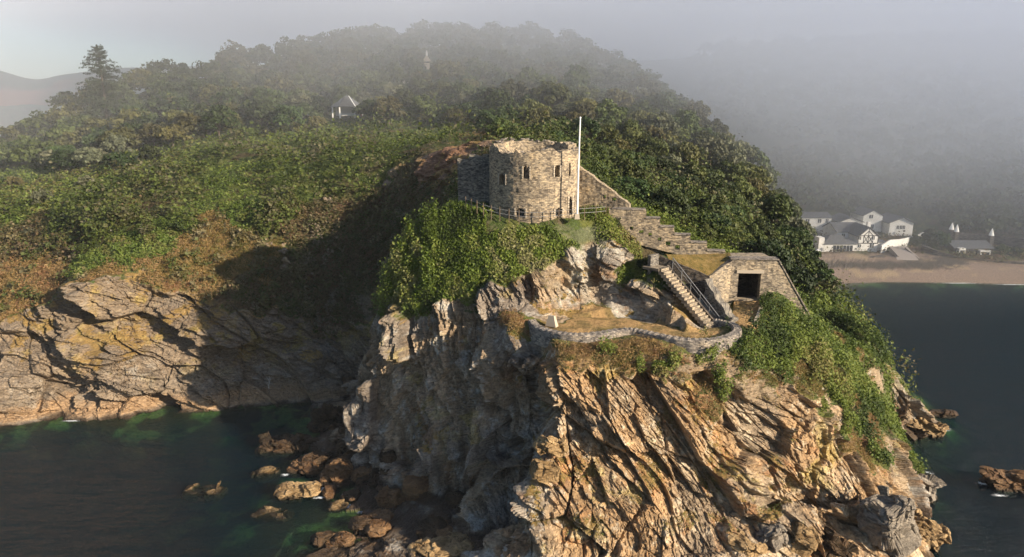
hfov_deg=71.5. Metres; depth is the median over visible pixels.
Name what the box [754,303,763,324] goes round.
path kerb
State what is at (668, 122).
broadleaf tree
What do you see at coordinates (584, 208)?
platform fence
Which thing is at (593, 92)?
broadleaf tree
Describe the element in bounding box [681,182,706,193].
broadleaf tree
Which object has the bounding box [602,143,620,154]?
broadleaf tree
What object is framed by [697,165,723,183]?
broadleaf tree
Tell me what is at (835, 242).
white beach pavilion
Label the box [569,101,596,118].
broadleaf tree
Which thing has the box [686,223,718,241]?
broadleaf tree
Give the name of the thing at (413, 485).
shore rock
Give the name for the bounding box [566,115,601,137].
broadleaf tree
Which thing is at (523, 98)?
broadleaf tree
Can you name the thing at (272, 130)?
shrub
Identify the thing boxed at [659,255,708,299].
retaining wall
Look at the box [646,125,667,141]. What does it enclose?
broadleaf tree
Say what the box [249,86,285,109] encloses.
broadleaf tree
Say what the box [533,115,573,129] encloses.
broadleaf tree
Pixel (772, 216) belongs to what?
broadleaf tree
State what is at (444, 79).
broadleaf tree
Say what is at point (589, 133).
broadleaf tree
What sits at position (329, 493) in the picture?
shore rock
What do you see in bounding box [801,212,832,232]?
long white house
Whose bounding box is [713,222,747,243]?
broadleaf tree
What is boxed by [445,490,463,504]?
shore rock
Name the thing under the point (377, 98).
broadleaf tree
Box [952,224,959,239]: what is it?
conical finial
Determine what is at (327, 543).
shore rock
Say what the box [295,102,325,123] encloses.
broadleaf tree
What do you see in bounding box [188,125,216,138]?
shrub
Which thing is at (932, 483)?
boulder
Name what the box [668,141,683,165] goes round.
broadleaf tree
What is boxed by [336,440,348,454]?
shore rock
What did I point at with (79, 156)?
broadleaf tree
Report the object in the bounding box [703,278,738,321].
rock faced wall
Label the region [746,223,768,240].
broadleaf tree
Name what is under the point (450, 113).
broadleaf tree
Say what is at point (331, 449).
shore rock
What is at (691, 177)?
broadleaf tree
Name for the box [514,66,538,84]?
broadleaf tree
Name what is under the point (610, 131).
broadleaf tree
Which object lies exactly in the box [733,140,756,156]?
broadleaf tree
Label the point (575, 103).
broadleaf tree
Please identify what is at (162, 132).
broadleaf tree
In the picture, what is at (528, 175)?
castle tower
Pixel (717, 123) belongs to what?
broadleaf tree
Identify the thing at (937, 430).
boulder
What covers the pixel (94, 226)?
hillside scrub
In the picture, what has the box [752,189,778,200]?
broadleaf tree
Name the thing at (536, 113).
broadleaf tree
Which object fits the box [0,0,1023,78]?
sky
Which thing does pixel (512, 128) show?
broadleaf tree
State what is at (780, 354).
bush
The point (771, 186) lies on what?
broadleaf tree
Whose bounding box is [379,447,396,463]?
shore rock
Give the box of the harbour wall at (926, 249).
[921,245,1023,263]
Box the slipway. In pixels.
[892,247,917,259]
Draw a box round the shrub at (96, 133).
[92,129,119,147]
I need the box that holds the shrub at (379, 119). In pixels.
[375,116,390,124]
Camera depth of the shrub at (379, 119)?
174.72 m
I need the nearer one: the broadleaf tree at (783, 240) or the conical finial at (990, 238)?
the broadleaf tree at (783, 240)
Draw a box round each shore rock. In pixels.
[309,530,333,547]
[321,480,341,489]
[322,485,335,501]
[323,531,348,547]
[324,444,340,458]
[328,540,337,547]
[334,532,355,547]
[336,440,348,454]
[338,423,345,433]
[340,489,360,502]
[343,449,355,462]
[348,514,371,535]
[365,519,390,539]
[368,508,393,520]
[371,468,379,474]
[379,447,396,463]
[379,468,388,474]
[402,473,428,495]
[415,528,436,539]
[417,514,446,531]
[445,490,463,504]
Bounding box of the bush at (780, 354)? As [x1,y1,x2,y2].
[762,345,782,361]
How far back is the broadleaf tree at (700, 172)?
142.50 m
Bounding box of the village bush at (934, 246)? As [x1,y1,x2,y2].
[924,242,939,249]
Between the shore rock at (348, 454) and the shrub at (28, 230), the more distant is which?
the shrub at (28, 230)
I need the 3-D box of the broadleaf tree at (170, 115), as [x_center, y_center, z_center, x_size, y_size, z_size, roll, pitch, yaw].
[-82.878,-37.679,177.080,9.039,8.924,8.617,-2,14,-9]
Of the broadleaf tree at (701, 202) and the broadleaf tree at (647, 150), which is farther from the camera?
the broadleaf tree at (647, 150)
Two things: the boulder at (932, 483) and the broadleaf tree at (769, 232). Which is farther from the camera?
the broadleaf tree at (769, 232)
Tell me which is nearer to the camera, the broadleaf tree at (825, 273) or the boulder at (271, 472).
the boulder at (271, 472)
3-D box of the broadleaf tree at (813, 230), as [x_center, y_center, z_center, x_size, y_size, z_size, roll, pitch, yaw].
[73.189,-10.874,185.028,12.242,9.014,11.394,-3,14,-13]
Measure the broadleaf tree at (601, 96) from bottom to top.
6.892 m
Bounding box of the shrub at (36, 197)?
[30,188,53,204]
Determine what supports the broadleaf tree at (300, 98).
on the hill
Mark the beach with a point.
(888, 269)
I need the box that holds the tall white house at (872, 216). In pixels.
[850,206,883,231]
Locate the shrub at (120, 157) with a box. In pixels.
[99,150,138,168]
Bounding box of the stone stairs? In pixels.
[642,265,713,328]
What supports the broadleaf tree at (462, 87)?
on the hill
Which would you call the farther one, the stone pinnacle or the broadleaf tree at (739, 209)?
the stone pinnacle
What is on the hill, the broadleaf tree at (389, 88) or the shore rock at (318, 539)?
the broadleaf tree at (389, 88)
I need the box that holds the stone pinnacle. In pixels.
[423,50,430,68]
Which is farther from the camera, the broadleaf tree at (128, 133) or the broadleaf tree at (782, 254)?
the broadleaf tree at (128, 133)
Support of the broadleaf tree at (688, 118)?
on the hill
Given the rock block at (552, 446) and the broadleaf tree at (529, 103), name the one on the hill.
the broadleaf tree at (529, 103)
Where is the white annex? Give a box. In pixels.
[877,239,885,250]
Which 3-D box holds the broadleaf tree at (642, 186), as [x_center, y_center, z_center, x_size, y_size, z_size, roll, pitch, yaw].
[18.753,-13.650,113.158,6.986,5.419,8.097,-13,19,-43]
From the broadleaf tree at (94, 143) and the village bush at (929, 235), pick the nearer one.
the broadleaf tree at (94, 143)
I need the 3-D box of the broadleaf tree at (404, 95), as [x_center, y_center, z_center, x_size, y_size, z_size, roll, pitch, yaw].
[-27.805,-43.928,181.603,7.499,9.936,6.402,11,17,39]
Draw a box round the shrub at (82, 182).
[73,175,97,188]
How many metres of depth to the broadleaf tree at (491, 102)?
166.64 m
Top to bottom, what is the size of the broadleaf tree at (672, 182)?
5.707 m
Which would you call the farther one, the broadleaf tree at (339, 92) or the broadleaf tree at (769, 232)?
the broadleaf tree at (339, 92)
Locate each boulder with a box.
[181,481,227,503]
[250,466,280,483]
[250,506,294,523]
[254,432,308,463]
[273,480,321,504]
[285,456,322,477]
[299,450,331,467]
[306,403,342,432]
[318,457,353,482]
[327,499,348,512]
[328,423,338,430]
[350,465,372,482]
[375,485,418,508]
[407,531,474,556]
[906,416,949,442]
[914,508,951,556]
[915,470,946,510]
[929,408,958,418]
[977,466,1023,498]
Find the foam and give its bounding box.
[67,284,1022,512]
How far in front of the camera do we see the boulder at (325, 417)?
100.86 m
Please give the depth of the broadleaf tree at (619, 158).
128.48 m
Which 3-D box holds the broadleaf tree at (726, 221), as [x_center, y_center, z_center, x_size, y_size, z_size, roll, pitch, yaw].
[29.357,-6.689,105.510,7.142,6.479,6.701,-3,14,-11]
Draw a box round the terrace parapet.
[528,315,741,358]
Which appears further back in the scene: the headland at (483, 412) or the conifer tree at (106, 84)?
the conifer tree at (106, 84)
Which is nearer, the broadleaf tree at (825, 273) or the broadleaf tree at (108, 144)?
the broadleaf tree at (825, 273)
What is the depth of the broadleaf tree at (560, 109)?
165.73 m
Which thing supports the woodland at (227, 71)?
on the hill
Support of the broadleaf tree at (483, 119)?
on the hill
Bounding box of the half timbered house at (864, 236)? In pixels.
[848,222,879,251]
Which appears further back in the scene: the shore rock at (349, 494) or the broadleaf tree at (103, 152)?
the broadleaf tree at (103, 152)
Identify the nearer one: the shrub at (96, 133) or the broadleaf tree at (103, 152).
the broadleaf tree at (103, 152)
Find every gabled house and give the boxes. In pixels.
[831,213,864,223]
[881,212,917,235]
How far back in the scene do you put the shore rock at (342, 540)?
74.84 m
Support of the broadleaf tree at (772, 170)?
on the hill
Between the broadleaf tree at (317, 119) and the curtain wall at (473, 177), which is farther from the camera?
the broadleaf tree at (317, 119)
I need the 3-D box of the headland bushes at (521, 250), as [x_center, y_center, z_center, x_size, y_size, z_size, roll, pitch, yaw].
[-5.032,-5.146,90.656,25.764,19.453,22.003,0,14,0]
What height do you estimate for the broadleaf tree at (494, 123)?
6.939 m
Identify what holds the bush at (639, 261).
on the headland at (483, 412)
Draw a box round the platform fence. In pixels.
[465,196,606,222]
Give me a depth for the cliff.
110.23 m
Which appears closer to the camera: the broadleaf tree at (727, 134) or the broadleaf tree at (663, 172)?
the broadleaf tree at (663, 172)
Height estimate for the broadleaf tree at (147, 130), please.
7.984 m
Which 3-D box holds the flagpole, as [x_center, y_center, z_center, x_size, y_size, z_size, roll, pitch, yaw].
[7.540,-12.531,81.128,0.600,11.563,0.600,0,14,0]
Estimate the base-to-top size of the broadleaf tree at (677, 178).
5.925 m
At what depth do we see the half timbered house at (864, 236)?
209.57 m
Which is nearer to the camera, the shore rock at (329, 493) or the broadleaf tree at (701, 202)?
the shore rock at (329, 493)
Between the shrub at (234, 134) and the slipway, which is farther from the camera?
the slipway
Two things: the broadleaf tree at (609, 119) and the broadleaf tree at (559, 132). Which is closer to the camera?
the broadleaf tree at (559, 132)
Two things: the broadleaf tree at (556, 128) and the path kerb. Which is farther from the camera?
the broadleaf tree at (556, 128)
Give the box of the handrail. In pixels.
[672,258,719,318]
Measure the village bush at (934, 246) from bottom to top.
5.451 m
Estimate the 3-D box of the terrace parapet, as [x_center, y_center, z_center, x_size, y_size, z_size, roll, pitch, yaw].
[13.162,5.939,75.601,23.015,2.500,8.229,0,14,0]
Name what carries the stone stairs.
on the headland at (483, 412)
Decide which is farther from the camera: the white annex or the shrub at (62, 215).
the white annex
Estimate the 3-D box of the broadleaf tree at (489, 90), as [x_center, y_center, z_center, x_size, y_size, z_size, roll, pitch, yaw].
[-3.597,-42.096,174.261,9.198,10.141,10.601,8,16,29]
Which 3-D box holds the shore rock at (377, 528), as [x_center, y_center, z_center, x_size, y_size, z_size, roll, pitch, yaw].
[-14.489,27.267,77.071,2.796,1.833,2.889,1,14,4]
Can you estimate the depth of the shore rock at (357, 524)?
76.98 m
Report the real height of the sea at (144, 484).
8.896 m
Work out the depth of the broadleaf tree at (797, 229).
120.03 m
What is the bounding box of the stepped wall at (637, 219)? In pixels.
[609,207,725,254]
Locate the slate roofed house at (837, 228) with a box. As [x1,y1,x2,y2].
[822,222,857,237]
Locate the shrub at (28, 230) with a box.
[19,226,35,238]
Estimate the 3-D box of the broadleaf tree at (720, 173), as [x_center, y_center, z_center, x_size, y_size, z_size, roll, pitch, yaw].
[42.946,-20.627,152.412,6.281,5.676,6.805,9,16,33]
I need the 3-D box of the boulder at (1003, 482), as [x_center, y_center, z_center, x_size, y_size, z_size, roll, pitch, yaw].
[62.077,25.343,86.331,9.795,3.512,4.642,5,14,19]
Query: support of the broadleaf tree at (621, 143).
on the hill
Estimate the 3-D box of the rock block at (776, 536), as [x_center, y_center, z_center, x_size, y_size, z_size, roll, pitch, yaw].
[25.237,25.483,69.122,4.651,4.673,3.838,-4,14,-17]
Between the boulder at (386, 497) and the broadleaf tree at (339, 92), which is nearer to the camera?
the boulder at (386, 497)
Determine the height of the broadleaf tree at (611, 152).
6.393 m
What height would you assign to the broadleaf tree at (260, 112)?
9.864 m
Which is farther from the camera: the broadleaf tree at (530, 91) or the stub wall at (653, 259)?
the broadleaf tree at (530, 91)
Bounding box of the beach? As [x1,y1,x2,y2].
[819,253,1023,287]
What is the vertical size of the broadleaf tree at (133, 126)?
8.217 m
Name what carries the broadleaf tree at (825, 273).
on the hill
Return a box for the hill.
[0,42,1023,409]
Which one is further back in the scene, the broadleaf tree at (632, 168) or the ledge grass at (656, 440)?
the broadleaf tree at (632, 168)
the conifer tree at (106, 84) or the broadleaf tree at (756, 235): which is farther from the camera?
the conifer tree at (106, 84)
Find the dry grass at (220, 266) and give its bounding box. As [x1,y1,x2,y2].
[0,128,888,472]
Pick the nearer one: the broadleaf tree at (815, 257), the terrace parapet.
the terrace parapet
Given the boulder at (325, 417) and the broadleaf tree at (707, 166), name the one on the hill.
the broadleaf tree at (707, 166)
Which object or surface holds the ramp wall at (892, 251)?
on the slipway
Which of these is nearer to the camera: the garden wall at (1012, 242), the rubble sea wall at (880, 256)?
the rubble sea wall at (880, 256)
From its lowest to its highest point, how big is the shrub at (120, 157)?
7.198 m
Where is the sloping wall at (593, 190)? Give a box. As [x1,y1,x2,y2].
[579,166,630,210]
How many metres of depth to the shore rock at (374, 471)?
87.33 m
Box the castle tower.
[489,137,579,222]
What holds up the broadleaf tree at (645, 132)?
on the hill
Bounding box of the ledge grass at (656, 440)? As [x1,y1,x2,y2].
[384,243,902,539]
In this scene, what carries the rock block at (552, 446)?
on the headland at (483, 412)
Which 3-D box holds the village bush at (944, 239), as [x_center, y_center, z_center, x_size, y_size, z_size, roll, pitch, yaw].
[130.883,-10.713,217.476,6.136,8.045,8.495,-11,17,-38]
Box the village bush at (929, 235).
[921,228,938,244]
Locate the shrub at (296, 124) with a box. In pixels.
[290,123,309,132]
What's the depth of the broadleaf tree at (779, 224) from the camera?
138.44 m
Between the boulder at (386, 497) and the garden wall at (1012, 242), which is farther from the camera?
the garden wall at (1012, 242)
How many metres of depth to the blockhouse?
82.91 m
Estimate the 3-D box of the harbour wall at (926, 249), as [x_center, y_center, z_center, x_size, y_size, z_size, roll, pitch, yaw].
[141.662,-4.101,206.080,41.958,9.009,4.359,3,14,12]
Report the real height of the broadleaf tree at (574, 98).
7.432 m
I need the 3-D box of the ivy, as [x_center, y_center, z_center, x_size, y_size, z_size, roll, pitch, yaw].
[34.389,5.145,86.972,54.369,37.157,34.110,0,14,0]
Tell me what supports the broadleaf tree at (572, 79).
on the hill
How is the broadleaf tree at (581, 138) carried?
on the hill
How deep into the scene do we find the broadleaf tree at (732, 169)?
154.12 m
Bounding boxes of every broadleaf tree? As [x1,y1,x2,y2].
[35,153,49,164]
[44,162,73,170]
[45,144,76,157]
[48,148,82,171]
[71,146,104,167]
[83,138,111,150]
[83,147,108,161]
[95,126,144,145]
[99,132,131,151]
[118,121,155,146]
[136,122,161,145]
[151,124,193,148]
[160,109,192,125]
[168,111,203,135]
[172,112,207,139]
[195,104,243,137]
[216,113,245,124]
[241,97,275,127]
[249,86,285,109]
[269,103,309,129]
[284,92,312,105]
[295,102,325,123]
[302,94,333,113]
[306,115,326,129]
[329,83,358,103]
[351,98,394,124]
[368,95,406,123]
[371,96,385,100]
[377,81,405,97]
[394,87,412,107]
[408,76,427,96]
[409,94,440,122]
[417,111,436,124]
[423,80,450,98]
[437,77,451,93]
[438,105,453,123]
[441,106,470,127]
[442,82,476,100]
[450,91,474,104]
[451,101,479,125]
[469,85,487,100]
[474,109,498,127]
[481,89,519,112]
[483,86,511,99]
[485,117,518,135]
[494,125,528,139]
[496,105,520,123]
[500,78,528,100]
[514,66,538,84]
[515,98,552,117]
[517,94,540,107]
[518,79,536,92]
[519,107,550,125]
[524,119,538,128]
[526,86,541,101]
[529,81,571,106]
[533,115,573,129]
[533,122,551,128]
[533,124,560,134]
[535,73,557,86]
[540,130,566,140]
[542,89,589,103]
[544,116,578,135]
[550,104,567,116]
[561,64,590,89]
[562,95,583,103]
[565,111,582,123]
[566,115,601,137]
[567,97,597,111]
[568,136,590,141]
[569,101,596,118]
[575,84,599,99]
[576,140,607,163]
[585,162,611,177]
[586,119,603,136]
[590,123,622,141]
[593,98,628,121]
[596,94,606,103]
[596,114,615,127]
[599,144,617,161]
[601,88,634,107]
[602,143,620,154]
[605,140,621,150]
[605,154,633,166]
[610,159,647,179]
[613,176,651,197]
[614,139,630,152]
[615,150,650,169]
[616,119,643,145]
[618,126,647,150]
[626,110,650,125]
[635,136,669,155]
[637,126,651,147]
[639,146,655,157]
[641,187,692,217]
[642,110,680,134]
[642,154,656,165]
[645,162,656,173]
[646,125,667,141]
[649,183,667,189]
[653,181,672,187]
[654,158,675,170]
[656,170,677,181]
[657,153,683,169]
[662,130,678,143]
[663,175,690,188]
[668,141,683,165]
[669,141,701,163]
[669,181,679,189]
[672,109,701,140]
[674,160,707,180]
[675,104,706,121]
[675,127,691,140]
[679,173,700,182]
[679,188,697,198]
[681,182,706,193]
[685,211,729,226]
[686,130,729,143]
[686,147,708,162]
[686,212,736,236]
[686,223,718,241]
[690,127,718,147]
[691,193,728,214]
[694,136,728,164]
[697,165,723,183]
[698,117,713,131]
[698,164,714,171]
[703,179,739,193]
[707,118,728,133]
[708,139,746,160]
[711,150,738,170]
[712,169,724,177]
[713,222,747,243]
[714,190,750,215]
[714,195,735,206]
[715,159,748,182]
[723,162,772,183]
[723,204,748,221]
[723,241,748,251]
[724,132,734,141]
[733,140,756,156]
[734,177,761,200]
[739,145,769,165]
[739,238,793,268]
[740,218,778,240]
[744,176,768,198]
[746,204,755,219]
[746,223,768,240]
[747,199,764,216]
[749,218,772,227]
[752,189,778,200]
[756,194,796,222]
[758,162,781,185]
[763,167,776,185]
[763,208,778,219]
[765,171,776,189]
[769,221,788,228]
[769,243,793,266]
[771,188,802,216]
[773,215,811,240]
[775,225,814,250]
[775,236,791,246]
[779,225,809,251]
[784,263,818,297]
[792,249,827,271]
[794,259,804,268]
[806,222,818,235]
[813,267,841,289]
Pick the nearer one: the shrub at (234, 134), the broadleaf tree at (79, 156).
the broadleaf tree at (79, 156)
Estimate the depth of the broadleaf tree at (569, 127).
146.94 m
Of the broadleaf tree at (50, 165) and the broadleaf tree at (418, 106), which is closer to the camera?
the broadleaf tree at (50, 165)
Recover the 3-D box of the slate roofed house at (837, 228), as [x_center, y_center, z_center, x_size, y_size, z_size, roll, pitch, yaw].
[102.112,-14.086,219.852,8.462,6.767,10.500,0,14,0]
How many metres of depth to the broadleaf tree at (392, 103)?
170.48 m
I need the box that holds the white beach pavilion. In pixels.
[814,235,857,251]
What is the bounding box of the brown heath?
[0,136,1023,338]
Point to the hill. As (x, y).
(678, 76)
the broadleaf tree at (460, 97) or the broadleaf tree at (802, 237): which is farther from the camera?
the broadleaf tree at (460, 97)
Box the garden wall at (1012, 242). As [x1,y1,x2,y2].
[959,233,1023,247]
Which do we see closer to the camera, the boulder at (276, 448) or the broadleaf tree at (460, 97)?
the boulder at (276, 448)
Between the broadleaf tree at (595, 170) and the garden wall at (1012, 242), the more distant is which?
the garden wall at (1012, 242)
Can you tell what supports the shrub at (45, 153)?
on the hill
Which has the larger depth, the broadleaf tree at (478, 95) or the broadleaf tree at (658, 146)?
the broadleaf tree at (478, 95)
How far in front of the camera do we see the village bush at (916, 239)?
216.10 m
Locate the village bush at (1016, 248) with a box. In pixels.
[1008,246,1023,255]
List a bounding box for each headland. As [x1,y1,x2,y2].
[0,66,203,105]
[300,204,940,556]
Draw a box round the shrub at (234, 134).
[228,129,248,140]
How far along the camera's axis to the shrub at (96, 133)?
172.90 m
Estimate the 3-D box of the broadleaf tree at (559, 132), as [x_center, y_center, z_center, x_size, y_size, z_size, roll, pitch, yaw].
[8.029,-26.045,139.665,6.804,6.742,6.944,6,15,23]
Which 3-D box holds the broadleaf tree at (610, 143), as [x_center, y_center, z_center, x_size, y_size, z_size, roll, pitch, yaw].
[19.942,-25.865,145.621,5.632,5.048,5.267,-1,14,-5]
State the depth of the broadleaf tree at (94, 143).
168.69 m
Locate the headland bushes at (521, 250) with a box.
[371,187,576,318]
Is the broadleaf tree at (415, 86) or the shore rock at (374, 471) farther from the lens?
the broadleaf tree at (415, 86)
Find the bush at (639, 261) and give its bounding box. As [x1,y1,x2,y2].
[636,257,647,269]
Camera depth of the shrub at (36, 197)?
144.37 m
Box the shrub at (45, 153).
[38,149,51,167]
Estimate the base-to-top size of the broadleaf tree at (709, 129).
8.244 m
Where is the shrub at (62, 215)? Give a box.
[59,209,80,223]
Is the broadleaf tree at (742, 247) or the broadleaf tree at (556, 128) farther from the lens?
the broadleaf tree at (556, 128)
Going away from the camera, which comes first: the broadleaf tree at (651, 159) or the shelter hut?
the broadleaf tree at (651, 159)
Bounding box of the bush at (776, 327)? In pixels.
[769,326,788,341]
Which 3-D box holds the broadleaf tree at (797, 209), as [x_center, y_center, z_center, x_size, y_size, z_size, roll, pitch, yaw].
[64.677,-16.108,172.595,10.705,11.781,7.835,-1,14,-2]
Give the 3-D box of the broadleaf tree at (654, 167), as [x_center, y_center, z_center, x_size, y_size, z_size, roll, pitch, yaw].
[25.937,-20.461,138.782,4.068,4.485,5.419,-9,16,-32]
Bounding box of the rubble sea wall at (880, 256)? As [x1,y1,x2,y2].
[868,254,885,257]
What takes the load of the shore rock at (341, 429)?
on the headland at (483, 412)
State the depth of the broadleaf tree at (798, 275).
101.88 m
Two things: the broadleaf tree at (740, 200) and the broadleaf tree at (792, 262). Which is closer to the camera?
the broadleaf tree at (792, 262)
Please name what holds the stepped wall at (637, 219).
on the headland at (483, 412)
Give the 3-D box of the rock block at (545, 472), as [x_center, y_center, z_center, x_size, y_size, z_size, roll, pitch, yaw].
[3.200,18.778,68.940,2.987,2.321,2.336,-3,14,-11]
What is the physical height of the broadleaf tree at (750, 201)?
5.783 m
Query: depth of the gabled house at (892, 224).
226.76 m
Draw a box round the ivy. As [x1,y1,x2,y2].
[575,161,930,473]
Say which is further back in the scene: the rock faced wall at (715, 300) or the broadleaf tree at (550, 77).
the broadleaf tree at (550, 77)
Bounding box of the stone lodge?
[941,240,994,254]
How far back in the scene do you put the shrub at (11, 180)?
157.29 m
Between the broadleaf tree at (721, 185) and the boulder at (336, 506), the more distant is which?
the broadleaf tree at (721, 185)
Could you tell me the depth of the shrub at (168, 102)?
188.91 m
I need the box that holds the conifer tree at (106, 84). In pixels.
[73,44,132,120]
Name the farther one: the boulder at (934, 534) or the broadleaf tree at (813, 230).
the broadleaf tree at (813, 230)
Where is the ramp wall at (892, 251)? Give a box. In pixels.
[889,246,898,256]
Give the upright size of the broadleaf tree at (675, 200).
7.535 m
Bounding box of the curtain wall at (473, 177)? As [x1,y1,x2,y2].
[457,154,489,204]
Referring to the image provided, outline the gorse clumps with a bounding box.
[0,125,1023,337]
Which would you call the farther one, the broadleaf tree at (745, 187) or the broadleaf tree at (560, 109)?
the broadleaf tree at (560, 109)
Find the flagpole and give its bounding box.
[574,117,580,218]
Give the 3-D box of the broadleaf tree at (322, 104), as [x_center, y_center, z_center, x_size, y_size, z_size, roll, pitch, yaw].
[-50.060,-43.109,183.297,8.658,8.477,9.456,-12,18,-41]
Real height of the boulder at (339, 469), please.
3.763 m
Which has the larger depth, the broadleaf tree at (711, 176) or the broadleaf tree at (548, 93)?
the broadleaf tree at (548, 93)
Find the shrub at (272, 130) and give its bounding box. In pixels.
[261,126,279,136]
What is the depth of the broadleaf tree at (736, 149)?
165.49 m
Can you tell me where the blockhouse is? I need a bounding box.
[664,252,810,321]
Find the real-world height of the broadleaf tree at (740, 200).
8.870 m
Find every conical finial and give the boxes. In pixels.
[948,223,953,237]
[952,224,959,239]
[987,228,994,245]
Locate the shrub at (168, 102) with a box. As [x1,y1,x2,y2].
[156,96,187,115]
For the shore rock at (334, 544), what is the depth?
74.48 m
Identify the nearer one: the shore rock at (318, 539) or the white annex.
the shore rock at (318, 539)
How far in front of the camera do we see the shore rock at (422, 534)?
74.67 m
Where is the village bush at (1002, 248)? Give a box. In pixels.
[993,243,1011,254]
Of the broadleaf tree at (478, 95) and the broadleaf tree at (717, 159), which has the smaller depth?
the broadleaf tree at (717, 159)
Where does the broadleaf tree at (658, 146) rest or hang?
on the hill
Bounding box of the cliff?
[0,141,481,480]
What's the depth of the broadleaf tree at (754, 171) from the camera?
155.70 m
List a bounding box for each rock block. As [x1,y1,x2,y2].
[528,458,561,484]
[533,435,567,457]
[723,530,767,556]
[752,520,788,553]
[790,520,820,556]
[811,522,858,556]
[856,485,921,556]
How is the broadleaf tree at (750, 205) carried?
on the hill
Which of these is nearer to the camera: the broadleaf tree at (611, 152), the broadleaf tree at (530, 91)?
the broadleaf tree at (611, 152)
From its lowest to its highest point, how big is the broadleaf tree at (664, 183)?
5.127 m
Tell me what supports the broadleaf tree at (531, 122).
on the hill
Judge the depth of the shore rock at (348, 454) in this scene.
91.05 m
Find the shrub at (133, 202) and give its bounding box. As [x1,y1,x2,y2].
[126,198,140,205]
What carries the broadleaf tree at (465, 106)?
on the hill
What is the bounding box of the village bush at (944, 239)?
[935,231,952,246]
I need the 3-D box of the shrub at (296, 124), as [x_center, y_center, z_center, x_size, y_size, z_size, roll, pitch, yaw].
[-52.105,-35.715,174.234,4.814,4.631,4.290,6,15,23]
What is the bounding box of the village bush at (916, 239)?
[908,234,924,245]
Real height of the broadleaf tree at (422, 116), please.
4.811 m
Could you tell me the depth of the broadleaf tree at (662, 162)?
143.69 m
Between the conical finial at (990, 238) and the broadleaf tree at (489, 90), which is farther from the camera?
the conical finial at (990, 238)
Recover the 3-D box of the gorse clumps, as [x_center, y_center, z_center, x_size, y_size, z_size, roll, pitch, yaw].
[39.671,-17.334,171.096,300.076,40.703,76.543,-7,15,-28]
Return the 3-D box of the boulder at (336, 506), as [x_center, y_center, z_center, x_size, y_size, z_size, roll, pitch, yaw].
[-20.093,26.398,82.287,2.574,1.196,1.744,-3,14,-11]
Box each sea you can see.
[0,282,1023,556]
[0,284,1023,556]
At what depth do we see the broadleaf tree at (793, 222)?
147.91 m
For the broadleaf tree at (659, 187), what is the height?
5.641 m
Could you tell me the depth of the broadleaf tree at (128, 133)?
165.76 m
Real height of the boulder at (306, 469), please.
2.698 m
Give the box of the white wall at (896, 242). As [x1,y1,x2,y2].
[880,232,923,252]
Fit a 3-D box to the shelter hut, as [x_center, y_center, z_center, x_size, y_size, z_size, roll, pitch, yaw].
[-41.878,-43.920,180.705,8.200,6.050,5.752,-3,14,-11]
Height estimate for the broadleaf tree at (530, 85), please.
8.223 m
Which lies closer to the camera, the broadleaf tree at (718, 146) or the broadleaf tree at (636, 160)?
the broadleaf tree at (636, 160)
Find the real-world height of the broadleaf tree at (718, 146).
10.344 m
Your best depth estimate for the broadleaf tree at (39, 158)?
164.46 m
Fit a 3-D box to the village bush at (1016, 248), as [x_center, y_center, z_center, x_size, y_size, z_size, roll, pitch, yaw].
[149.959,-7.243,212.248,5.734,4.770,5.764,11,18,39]
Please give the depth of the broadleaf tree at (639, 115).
170.22 m
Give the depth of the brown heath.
121.41 m
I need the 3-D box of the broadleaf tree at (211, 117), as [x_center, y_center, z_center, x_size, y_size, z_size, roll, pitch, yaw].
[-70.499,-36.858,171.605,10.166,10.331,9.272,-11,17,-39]
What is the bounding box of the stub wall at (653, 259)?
[647,253,658,274]
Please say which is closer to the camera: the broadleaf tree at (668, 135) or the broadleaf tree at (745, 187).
the broadleaf tree at (745, 187)
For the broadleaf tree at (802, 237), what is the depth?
119.17 m
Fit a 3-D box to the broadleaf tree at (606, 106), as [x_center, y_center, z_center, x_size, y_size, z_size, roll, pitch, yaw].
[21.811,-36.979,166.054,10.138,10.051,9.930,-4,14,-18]
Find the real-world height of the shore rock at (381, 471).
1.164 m
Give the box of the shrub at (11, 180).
[0,176,24,187]
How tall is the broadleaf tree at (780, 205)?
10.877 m
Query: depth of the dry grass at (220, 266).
113.95 m
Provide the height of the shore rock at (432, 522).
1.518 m
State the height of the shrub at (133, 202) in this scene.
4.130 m
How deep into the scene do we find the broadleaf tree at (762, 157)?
180.61 m
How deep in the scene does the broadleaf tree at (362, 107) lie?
173.05 m
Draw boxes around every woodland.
[0,19,801,218]
[687,26,1023,232]
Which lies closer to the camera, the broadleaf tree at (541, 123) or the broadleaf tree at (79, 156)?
the broadleaf tree at (541, 123)
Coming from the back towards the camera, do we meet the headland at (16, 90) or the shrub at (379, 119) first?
the headland at (16, 90)
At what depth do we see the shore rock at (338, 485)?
86.34 m
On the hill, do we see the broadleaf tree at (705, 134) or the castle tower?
the broadleaf tree at (705, 134)
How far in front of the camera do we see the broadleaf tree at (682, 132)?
168.68 m
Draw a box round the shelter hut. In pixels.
[331,93,362,117]
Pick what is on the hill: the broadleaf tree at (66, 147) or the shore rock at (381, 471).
the broadleaf tree at (66, 147)
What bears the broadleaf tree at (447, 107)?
on the hill
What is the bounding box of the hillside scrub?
[0,66,920,393]
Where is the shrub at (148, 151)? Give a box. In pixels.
[137,144,165,160]

